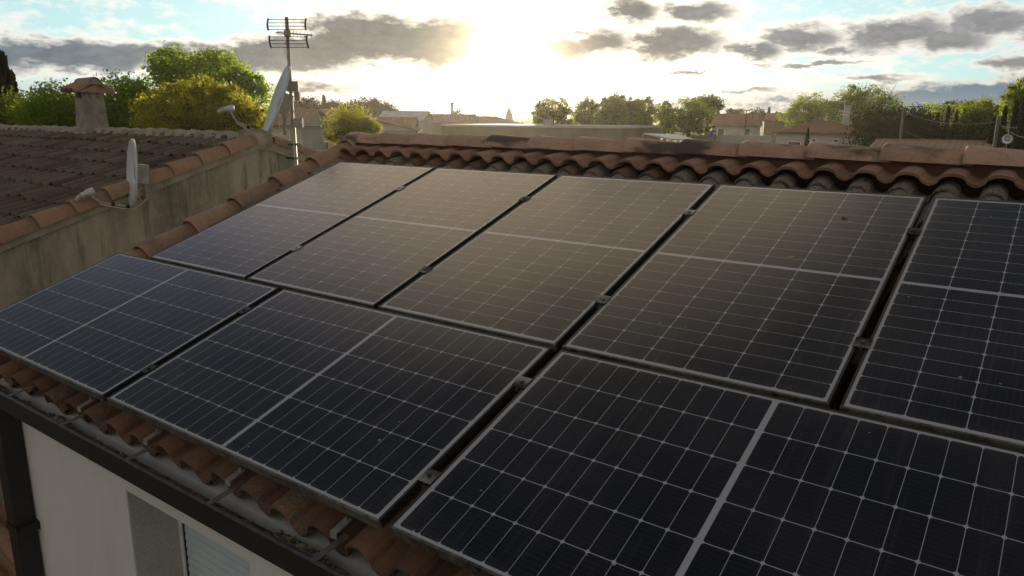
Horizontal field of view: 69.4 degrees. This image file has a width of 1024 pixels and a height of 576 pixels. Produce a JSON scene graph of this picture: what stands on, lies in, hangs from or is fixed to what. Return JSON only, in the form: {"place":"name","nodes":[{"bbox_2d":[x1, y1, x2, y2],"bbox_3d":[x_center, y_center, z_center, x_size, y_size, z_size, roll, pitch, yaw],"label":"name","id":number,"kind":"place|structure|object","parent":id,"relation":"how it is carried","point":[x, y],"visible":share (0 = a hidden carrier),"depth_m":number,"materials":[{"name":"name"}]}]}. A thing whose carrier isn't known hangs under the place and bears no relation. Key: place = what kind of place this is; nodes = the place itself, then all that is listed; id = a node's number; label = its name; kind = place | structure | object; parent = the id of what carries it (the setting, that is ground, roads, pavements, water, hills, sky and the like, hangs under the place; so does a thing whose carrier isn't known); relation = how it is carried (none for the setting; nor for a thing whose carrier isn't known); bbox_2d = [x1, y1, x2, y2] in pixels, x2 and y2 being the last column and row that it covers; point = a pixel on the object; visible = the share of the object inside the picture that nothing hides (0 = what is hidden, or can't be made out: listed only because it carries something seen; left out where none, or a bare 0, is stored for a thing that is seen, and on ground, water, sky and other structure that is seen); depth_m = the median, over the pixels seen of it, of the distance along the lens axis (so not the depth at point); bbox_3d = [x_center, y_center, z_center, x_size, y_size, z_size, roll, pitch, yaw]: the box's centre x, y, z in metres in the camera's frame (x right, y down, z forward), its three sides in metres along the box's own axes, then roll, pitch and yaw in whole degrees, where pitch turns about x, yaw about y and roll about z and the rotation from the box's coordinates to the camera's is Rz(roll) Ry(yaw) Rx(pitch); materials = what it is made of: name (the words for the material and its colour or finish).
{"place":"outdoors","nodes":[
{"label":"outdoors","id":0,"kind":"place"},
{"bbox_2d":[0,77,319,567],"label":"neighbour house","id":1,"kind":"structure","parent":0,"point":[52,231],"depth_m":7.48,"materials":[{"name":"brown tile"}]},
{"bbox_2d":[74,139,148,209],"bbox_3d":[-3.516,-1.005,6.606,0.464,0.640,0.587,7,15,27],"label":"satellite dish","id":2,"kind":"object","parent":1,"relation":"attached to","point":[136,173],"visible":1,"depth_m":6.72,"materials":[{"name":"metal"}]},
{"bbox_2d":[217,66,293,136],"bbox_3d":[-2.649,-1.984,7.896,0.622,0.780,0.767,10,16,35],"label":"satellite dish","id":3,"kind":"object","parent":1,"relation":"attached to","point":[281,101],"visible":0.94,"depth_m":8.04,"materials":[{"name":"metal"}]},
{"bbox_2d":[266,17,312,165],"bbox_3d":[-2.322,-1.825,8.188,0.326,2.200,0.638,10,16,35],"label":"aerial mast","id":4,"kind":"object","parent":1,"relation":"attached to","point":[287,33],"visible":0.87,"depth_m":7.97,"materials":[{"name":"metal"}]},
{"bbox_2d":[505,107,512,120],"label":"church tower","id":5,"kind":"structure","parent":0,"point":[509,115],"depth_m":223.25,"materials":[{"name":"beige stone"}]},
{"bbox_2d":[0,0,1023,122],"label":"sky","id":6,"kind":"structure","parent":0,"point":[487,57],"materials":[{"name":"white"}]},
{"bbox_2d":[515,120,851,141],"bbox_3d":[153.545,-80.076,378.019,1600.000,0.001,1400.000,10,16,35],"label":"ground","id":7,"kind":"structure","parent":0,"point":[761,132],"depth_m":351.07,"materials":[{"name":"green plant"}]},
{"bbox_2d":[0,499,15,575],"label":"lean to","id":8,"kind":"object","parent":7,"relation":"on","point":[7,566],"depth_m":5.94,"materials":[{"name":"orange tile"}]},
{"bbox_2d":[0,49,16,113],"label":"cypress","id":9,"kind":"object","parent":7,"relation":"on","point":[6,79],"visible":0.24,"depth_m":25.62,"materials":[{"name":"green plant"}]},
{"bbox_2d":[11,68,18,98],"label":"cypress","id":10,"kind":"object","parent":7,"relation":"on","point":[13,75],"visible":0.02,"depth_m":26.31,"materials":[{"name":"green plant"}]},
{"bbox_2d":[0,85,41,124],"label":"bushy tree","id":11,"kind":"object","parent":7,"relation":"on","point":[8,102],"visible":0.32,"depth_m":24.01,"materials":[{"name":"green plant"}]},
{"bbox_2d":[5,77,75,126],"bbox_3d":[-14.434,-2.817,23.923,2.419,7.700,2.718,10,16,35],"label":"bushy tree","id":12,"kind":"object","parent":7,"relation":"on","point":[57,108],"visible":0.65,"depth_m":22.81,"materials":[{"name":"green plant"}]},
{"bbox_2d":[93,68,168,128],"bbox_3d":[-12.045,-2.993,24.098,2.545,7.993,2.863,10,16,35],"label":"bushy tree","id":13,"kind":"object","parent":7,"relation":"on","point":[125,91],"visible":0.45,"depth_m":22.93,"materials":[{"name":"green plant"}]},
{"bbox_2d":[122,73,267,131],"bbox_3d":[-9.218,-2.429,22.240,3.464,7.765,3.684,10,16,35],"label":"round tree","id":14,"kind":"object","parent":7,"relation":"on","point":[179,110],"visible":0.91,"depth_m":21.11,"materials":[{"name":"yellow plant"}]},
{"bbox_2d":[136,40,274,112],"bbox_3d":[-13.485,-5.938,33.111,4.831,9.646,5.321,10,16,35],"label":"tall tree","id":15,"kind":"object","parent":7,"relation":"on","point":[169,67],"visible":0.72,"depth_m":31.70,"materials":[{"name":"green plant"}]},
{"bbox_2d":[225,89,280,134],"bbox_3d":[-8.183,-2.547,23.651,1.709,7.367,1.697,10,16,35],"label":"round tree","id":16,"kind":"object","parent":7,"relation":"on","point":[254,126],"visible":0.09,"depth_m":22.84,"materials":[{"name":"green plant"}]},
{"bbox_2d":[271,109,327,150],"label":"house","id":17,"kind":"structure","parent":7,"relation":"on","point":[310,135],"depth_m":55.49,"materials":[{"name":"beige paint"}]},
{"bbox_2d":[293,95,344,108],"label":"dark tree","id":18,"kind":"object","parent":7,"relation":"on","point":[307,103],"visible":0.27,"depth_m":111.64,"materials":[{"name":"green plant"}]},
{"bbox_2d":[321,95,327,108],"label":"cypress","id":19,"kind":"object","parent":7,"relation":"on","point":[324,105],"visible":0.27,"depth_m":110.95,"materials":[{"name":"green plant"}]},
{"bbox_2d":[320,109,351,148],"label":"house","id":20,"kind":"structure","parent":7,"relation":"on","point":[329,144],"depth_m":59.29,"materials":[{"name":"beige paint"}]},
{"bbox_2d":[317,101,383,146],"bbox_3d":[-7.079,-4.636,33.048,2.884,7.208,2.755,10,16,35],"label":"round tree","id":21,"kind":"object","parent":7,"relation":"on","point":[344,124],"visible":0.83,"depth_m":32.07,"materials":[{"name":"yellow plant"}]},
{"bbox_2d":[335,96,401,116],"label":"umbrella pine","id":22,"kind":"object","parent":7,"relation":"on","point":[377,107],"visible":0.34,"depth_m":103.16,"materials":[{"name":"green plant"}]},
{"bbox_2d":[362,116,422,134],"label":"house","id":23,"kind":"structure","parent":7,"relation":"on","point":[389,126],"depth_m":62.45,"materials":[{"name":"white paint"}]},
{"bbox_2d":[373,117,418,127],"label":"house","id":24,"kind":"structure","parent":7,"relation":"on","point":[411,121],"depth_m":79.19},
{"bbox_2d":[379,111,433,133],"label":"house","id":25,"kind":"structure","parent":7,"relation":"on","point":[425,118],"depth_m":93.50,"materials":[{"name":"grey paint"}]},
{"bbox_2d":[450,102,453,113],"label":"factory stack","id":26,"kind":"object","parent":7,"relation":"on","point":[452,106],"visible":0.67,"depth_m":145.09,"materials":[{"name":"beige concrete"}]},
{"bbox_2d":[431,114,477,134],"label":"house","id":27,"kind":"structure","parent":7,"relation":"on","point":[438,120],"depth_m":98.16,"materials":[{"name":"beige paint"}]},
{"bbox_2d":[450,108,464,113],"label":"round tree","id":28,"kind":"object","parent":7,"relation":"on","point":[457,112],"visible":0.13,"depth_m":145.47,"materials":[{"name":"green plant"}]},
{"bbox_2d":[476,116,522,123],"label":"house","id":29,"kind":"structure","parent":7,"relation":"on","point":[489,120],"depth_m":118.49,"materials":[{"name":"beige paint"}]},
{"bbox_2d":[0,132,1023,575],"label":"house","id":30,"kind":"structure","parent":7,"relation":"on","point":[92,486],"depth_m":3.79,"materials":[{"name":"orange tile"}]},
{"bbox_2d":[127,491,250,575],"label":"window","id":31,"kind":"structure","parent":30,"relation":"in","point":[163,545],"depth_m":3.58,"materials":[{"name":"grey glass"}]},
{"bbox_2d":[852,355,861,364],"bbox_3d":[-0.002,0.033,3.500,5.230,0.054,0.048,10,16,35],"label":"mounting rail","id":32,"kind":"object","parent":30,"relation":"attached to","point":[857,359],"depth_m":2.61,"materials":[{"name":"black metal"}]},
{"bbox_2d":[150,162,434,280],"bbox_3d":[-1.409,-0.515,4.983,1.045,0.047,1.684,10,34,35],"label":"solar panel","id":33,"kind":"object","parent":32,"relation":"attached to","point":[245,244],"visible":0.81,"depth_m":4.87,"materials":[{"name":"black glass"}]},
{"bbox_2d":[247,167,556,308],"bbox_3d":[-0.574,-0.372,4.388,1.045,0.047,1.684,10,34,35],"label":"solar panel","id":34,"kind":"object","parent":32,"relation":"attached to","point":[375,256],"visible":0.83,"depth_m":4.26,"materials":[{"name":"black glass"}]},
{"bbox_2d":[378,175,714,351],"bbox_3d":[0.260,-0.230,3.792,1.045,0.047,1.684,10,34,35],"label":"solar panel","id":35,"kind":"object","parent":32,"relation":"attached to","point":[557,263],"visible":0.92,"depth_m":3.64,"materials":[{"name":"black glass"}]},
{"bbox_2d":[562,184,926,408],"bbox_3d":[1.095,-0.087,3.197,1.045,0.047,1.684,10,34,35],"label":"solar panel","id":36,"kind":"object","parent":32,"relation":"attached to","point":[775,292],"visible":0.94,"depth_m":3.03,"materials":[{"name":"black glass"}]},
{"bbox_2d":[840,197,1023,450],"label":"solar panel","id":37,"kind":"object","parent":32,"relation":"attached to","point":[943,353],"visible":0.86,"depth_m":2.55,"materials":[{"name":"black glass"}]},
{"bbox_2d":[905,241,913,249],"bbox_3d":[0.516,-0.405,4.122,5.230,0.054,0.048,10,16,35],"label":"mounting rail","id":38,"kind":"object","parent":30,"relation":"attached to","point":[909,245],"depth_m":3.23,"materials":[{"name":"black metal"}]},
{"bbox_2d":[440,119,661,140],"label":"flat roofed building","id":39,"kind":"structure","parent":7,"relation":"on","point":[548,127],"depth_m":60.04,"materials":[{"name":"white paint"}]},
{"bbox_2d":[529,95,574,124],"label":"round tree","id":40,"kind":"object","parent":7,"relation":"on","point":[559,113],"visible":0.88,"depth_m":72.25,"materials":[{"name":"green plant"}]},
{"bbox_2d":[570,95,598,124],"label":"tree","id":41,"kind":"object","parent":7,"relation":"on","point":[582,109],"visible":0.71,"depth_m":71.28,"materials":[{"name":"green plant"}]},
{"bbox_2d":[587,96,612,124],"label":"tree","id":42,"kind":"object","parent":7,"relation":"on","point":[597,119],"visible":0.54,"depth_m":69.73,"materials":[{"name":"green plant"}]},
{"bbox_2d":[602,92,628,124],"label":"tree","id":43,"kind":"object","parent":7,"relation":"on","point":[616,114],"visible":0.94,"depth_m":68.89,"materials":[{"name":"green plant"}]},
{"bbox_2d":[234,109,1007,134],"bbox_3d":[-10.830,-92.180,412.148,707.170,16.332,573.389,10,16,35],"label":"woodland","id":44,"kind":"object","parent":7,"relation":"on","point":[527,121],"visible":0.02,"depth_m":352.89,"materials":[{"name":"green plant"}]},
{"bbox_2d":[617,97,646,124],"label":"tree","id":45,"kind":"object","parent":7,"relation":"on","point":[633,116],"visible":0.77,"depth_m":69.94,"materials":[{"name":"green plant"}]},
{"bbox_2d":[636,96,658,124],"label":"tree","id":46,"kind":"object","parent":7,"relation":"on","point":[647,113],"visible":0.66,"depth_m":70.73,"materials":[{"name":"green plant"}]},
{"bbox_2d":[652,100,678,140],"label":"tree","id":47,"kind":"object","parent":7,"relation":"on","point":[662,111],"visible":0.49,"depth_m":72.05,"materials":[{"name":"green plant"}]},
{"bbox_2d":[642,133,692,141],"bbox_3d":[9.195,-6.471,44.737,2.358,5.477,8.348,2,13,6],"label":"canopy","id":48,"kind":"object","parent":7,"relation":"on","point":[672,137],"visible":0.36,"depth_m":43.93,"materials":[{"name":"metal"}]},
{"bbox_2d":[660,96,716,137],"bbox_3d":[13.928,-11.165,59.377,4.529,8.273,3.356,5,14,20],"label":"broad tree","id":49,"kind":"object","parent":7,"relation":"on","point":[687,121],"visible":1,"depth_m":58.30,"materials":[{"name":"green plant"}]},
{"bbox_2d":[686,92,725,134],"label":"umbrella pine","id":50,"kind":"object","parent":7,"relation":"on","point":[716,102],"visible":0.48,"depth_m":79.28,"materials":[{"name":"green plant"}]},
{"bbox_2d":[708,131,715,140],"bbox_3d":[15.616,-9.604,58.401,0.600,5.484,0.272,4,13,14],"label":"sign","id":51,"kind":"object","parent":7,"relation":"on","point":[711,133],"visible":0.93,"depth_m":57.72,"materials":[{"name":"blue"}]},
{"bbox_2d":[690,135,771,143],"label":"boundary wall","id":52,"kind":"structure","parent":7,"relation":"on","point":[739,139],"depth_m":57.87,"materials":[{"name":"beige paint"}]},
{"bbox_2d":[723,106,767,121],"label":"round tree","id":53,"kind":"object","parent":7,"relation":"on","point":[738,111],"visible":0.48,"depth_m":138.81,"materials":[{"name":"green plant"}]},
{"bbox_2d":[762,113,808,142],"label":"house","id":54,"kind":"structure","parent":7,"relation":"on","point":[771,123],"depth_m":120.56,"materials":[{"name":"beige paint"}]},
{"bbox_2d":[804,127,809,145],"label":"cypress","id":55,"kind":"object","parent":7,"relation":"on","point":[807,139],"visible":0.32,"depth_m":63.83,"materials":[{"name":"green plant"}]},
{"bbox_2d":[774,92,843,127],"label":"tree","id":56,"kind":"object","parent":7,"relation":"on","point":[817,114],"visible":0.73,"depth_m":100.74,"materials":[{"name":"green plant"}]},
{"bbox_2d":[818,83,910,124],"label":"tree","id":57,"kind":"object","parent":7,"relation":"on","point":[858,100],"visible":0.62,"depth_m":90.78,"materials":[{"name":"green plant"}]},
{"bbox_2d":[850,107,898,137],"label":"dark tree","id":58,"kind":"object","parent":7,"relation":"on","point":[855,113],"visible":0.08,"depth_m":71.95,"materials":[{"name":"green plant"}]},
{"bbox_2d":[899,108,905,138],"bbox_3d":[23.793,-7.473,45.722,0.239,7.148,0.170,-7,15,-29],"label":"utility pole","id":59,"kind":"object","parent":7,"relation":"on","point":[902,123],"visible":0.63,"depth_m":45.10,"materials":[{"name":"brown wood"}]},
{"bbox_2d":[884,102,936,133],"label":"dark tree","id":60,"kind":"object","parent":7,"relation":"on","point":[920,111],"visible":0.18,"depth_m":59.58,"materials":[{"name":"green plant"}]},
{"bbox_2d":[840,98,1010,145],"bbox_3d":[26.945,-7.700,46.740,5.514,8.670,17.859,-3,13,-13],"label":"hedge","id":61,"kind":"object","parent":7,"relation":"on","point":[891,132],"visible":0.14,"depth_m":48.52,"materials":[{"name":"green plant"}]},
{"bbox_2d":[870,138,1003,149],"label":"house","id":62,"kind":"structure","parent":7,"relation":"on","point":[962,144],"depth_m":40.04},
{"bbox_2d":[934,112,939,135],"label":"cypress","id":63,"kind":"object","parent":7,"relation":"on","point":[937,116],"visible":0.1,"depth_m":50.97,"materials":[{"name":"green plant"}]},
{"bbox_2d":[917,101,959,115],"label":"pale tree","id":64,"kind":"object","parent":7,"relation":"on","point":[944,108],"visible":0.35,"depth_m":109.10,"materials":[{"name":"green plant"}]},
{"bbox_2d":[944,105,950,138],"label":"cypress","id":65,"kind":"object","parent":7,"relation":"on","point":[948,111],"visible":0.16,"depth_m":50.64,"materials":[{"name":"green plant"}]},
{"bbox_2d":[953,109,958,132],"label":"cypress","id":66,"kind":"object","parent":7,"relation":"on","point":[956,115],"visible":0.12,"depth_m":51.26,"materials":[{"name":"green plant"}]},
{"bbox_2d":[938,99,978,108],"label":"umbrella pine","id":67,"kind":"object","parent":7,"relation":"on","point":[953,102],"visible":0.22,"depth_m":133.71,"materials":[{"name":"green plant"}]},
{"bbox_2d":[939,115,987,138],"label":"house","id":68,"kind":"structure","parent":7,"relation":"on","point":[944,116],"depth_m":57.19,"materials":[{"name":"grey paint"}]},
{"bbox_2d":[949,94,1003,132],"bbox_3d":[33.466,-9.790,53.766,3.662,8.345,3.320,10,16,35],"label":"round tree","id":69,"kind":"object","parent":7,"relation":"on","point":[986,107],"visible":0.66,"depth_m":52.55,"materials":[{"name":"green plant"}]},
{"bbox_2d":[986,115,996,143],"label":"cypress","id":70,"kind":"object","parent":7,"relation":"on","point":[990,134],"visible":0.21,"depth_m":38.74,"materials":[{"name":"green plant"}]},
{"bbox_2d":[992,116,1000,147],"bbox_3d":[21.569,-4.400,33.547,0.239,6.633,0.170,-7,15,-29],"label":"utility pole","id":71,"kind":"object","parent":7,"relation":"on","point":[997,121],"visible":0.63,"depth_m":32.91,"materials":[{"name":"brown wood"}]},
{"bbox_2d":[996,105,1007,147],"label":"cypress","id":72,"kind":"object","parent":7,"relation":"on","point":[1002,125],"visible":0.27,"depth_m":37.66,"materials":[{"name":"green plant"}]},
{"bbox_2d":[992,78,1023,131],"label":"tree","id":73,"kind":"object","parent":7,"relation":"on","point":[1012,96],"visible":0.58,"depth_m":38.58,"materials":[{"name":"green plant"}]},
{"bbox_2d":[1005,99,1019,148],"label":"cypress","id":74,"kind":"object","parent":7,"relation":"on","point":[1014,116],"visible":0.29,"depth_m":35.70,"materials":[{"name":"green plant"}]},
{"bbox_2d":[1011,97,1023,149],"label":"cypress","id":75,"kind":"object","parent":7,"relation":"on","point":[1018,143],"visible":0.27,"depth_m":34.83,"materials":[{"name":"green plant"}]},
{"bbox_2d":[709,113,762,134],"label":"house","id":76,"kind":"structure","parent":0,"point":[728,123],"depth_m":105.45,"materials":[{"name":"beige paint"}]},
{"bbox_2d":[717,128,724,134],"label":"window","id":77,"kind":"structure","parent":76,"relation":"in","point":[720,131],"depth_m":105.55,"materials":[{"name":"black"}]},
{"bbox_2d":[743,128,749,134],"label":"window","id":78,"kind":"structure","parent":76,"relation":"in","point":[747,129],"depth_m":104.70,"materials":[{"name":"black"}]},
{"bbox_2d":[743,110,749,134],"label":"street lamp","id":79,"kind":"object","parent":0,"point":[745,121],"visible":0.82,"depth_m":65.22,"materials":[{"name":"metal"}]},
{"bbox_2d":[772,105,868,144],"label":"house","id":80,"kind":"structure","parent":0,"point":[828,131],"depth_m":73.45,"materials":[{"name":"beige paint"}]},
{"bbox_2d":[787,141,800,144],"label":"window","id":81,"kind":"structure","parent":80,"relation":"in","point":[789,142],"depth_m":73.73,"materials":[{"name":"black"}]},
{"bbox_2d":[839,100,849,123],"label":"roof aerial","id":82,"kind":"object","parent":80,"relation":"attached to","point":[843,114],"visible":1,"depth_m":73.09,"materials":[{"name":"grey metal"}]},
{"bbox_2d":[1002,119,1016,146],"bbox_3d":[23.069,-7.074,34.350,0.748,1.502,0.201,2,13,6],"label":"satellite dish","id":83,"kind":"object","parent":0,"point":[1007,138],"visible":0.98,"depth_m":34.38,"materials":[{"name":"metal"}]},
{"bbox_3d":[-0.941,0.543,2.906,5.220,0.054,0.048,10,16,35],"label":"mounting rail","id":84,"kind":"object","parent":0,"visible":0},
{"bbox_2d":[0,253,279,401],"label":"solar panel","id":85,"kind":"object","parent":84,"relation":"attached to","point":[103,330],"visible":0.91,"depth_m":3.93,"materials":[{"name":"black glass"}]},
{"bbox_2d":[106,289,552,529],"bbox_3d":[-0.783,0.372,3.067,1.733,0.046,1.002,10,34,35],"label":"solar panel","id":86,"kind":"object","parent":84,"relation":"attached to","point":[377,418],"visible":0.98,"depth_m":2.92,"materials":[{"name":"black glass"}]},
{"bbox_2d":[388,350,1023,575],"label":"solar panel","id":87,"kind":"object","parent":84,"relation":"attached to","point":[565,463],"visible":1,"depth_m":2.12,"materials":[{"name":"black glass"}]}
]}

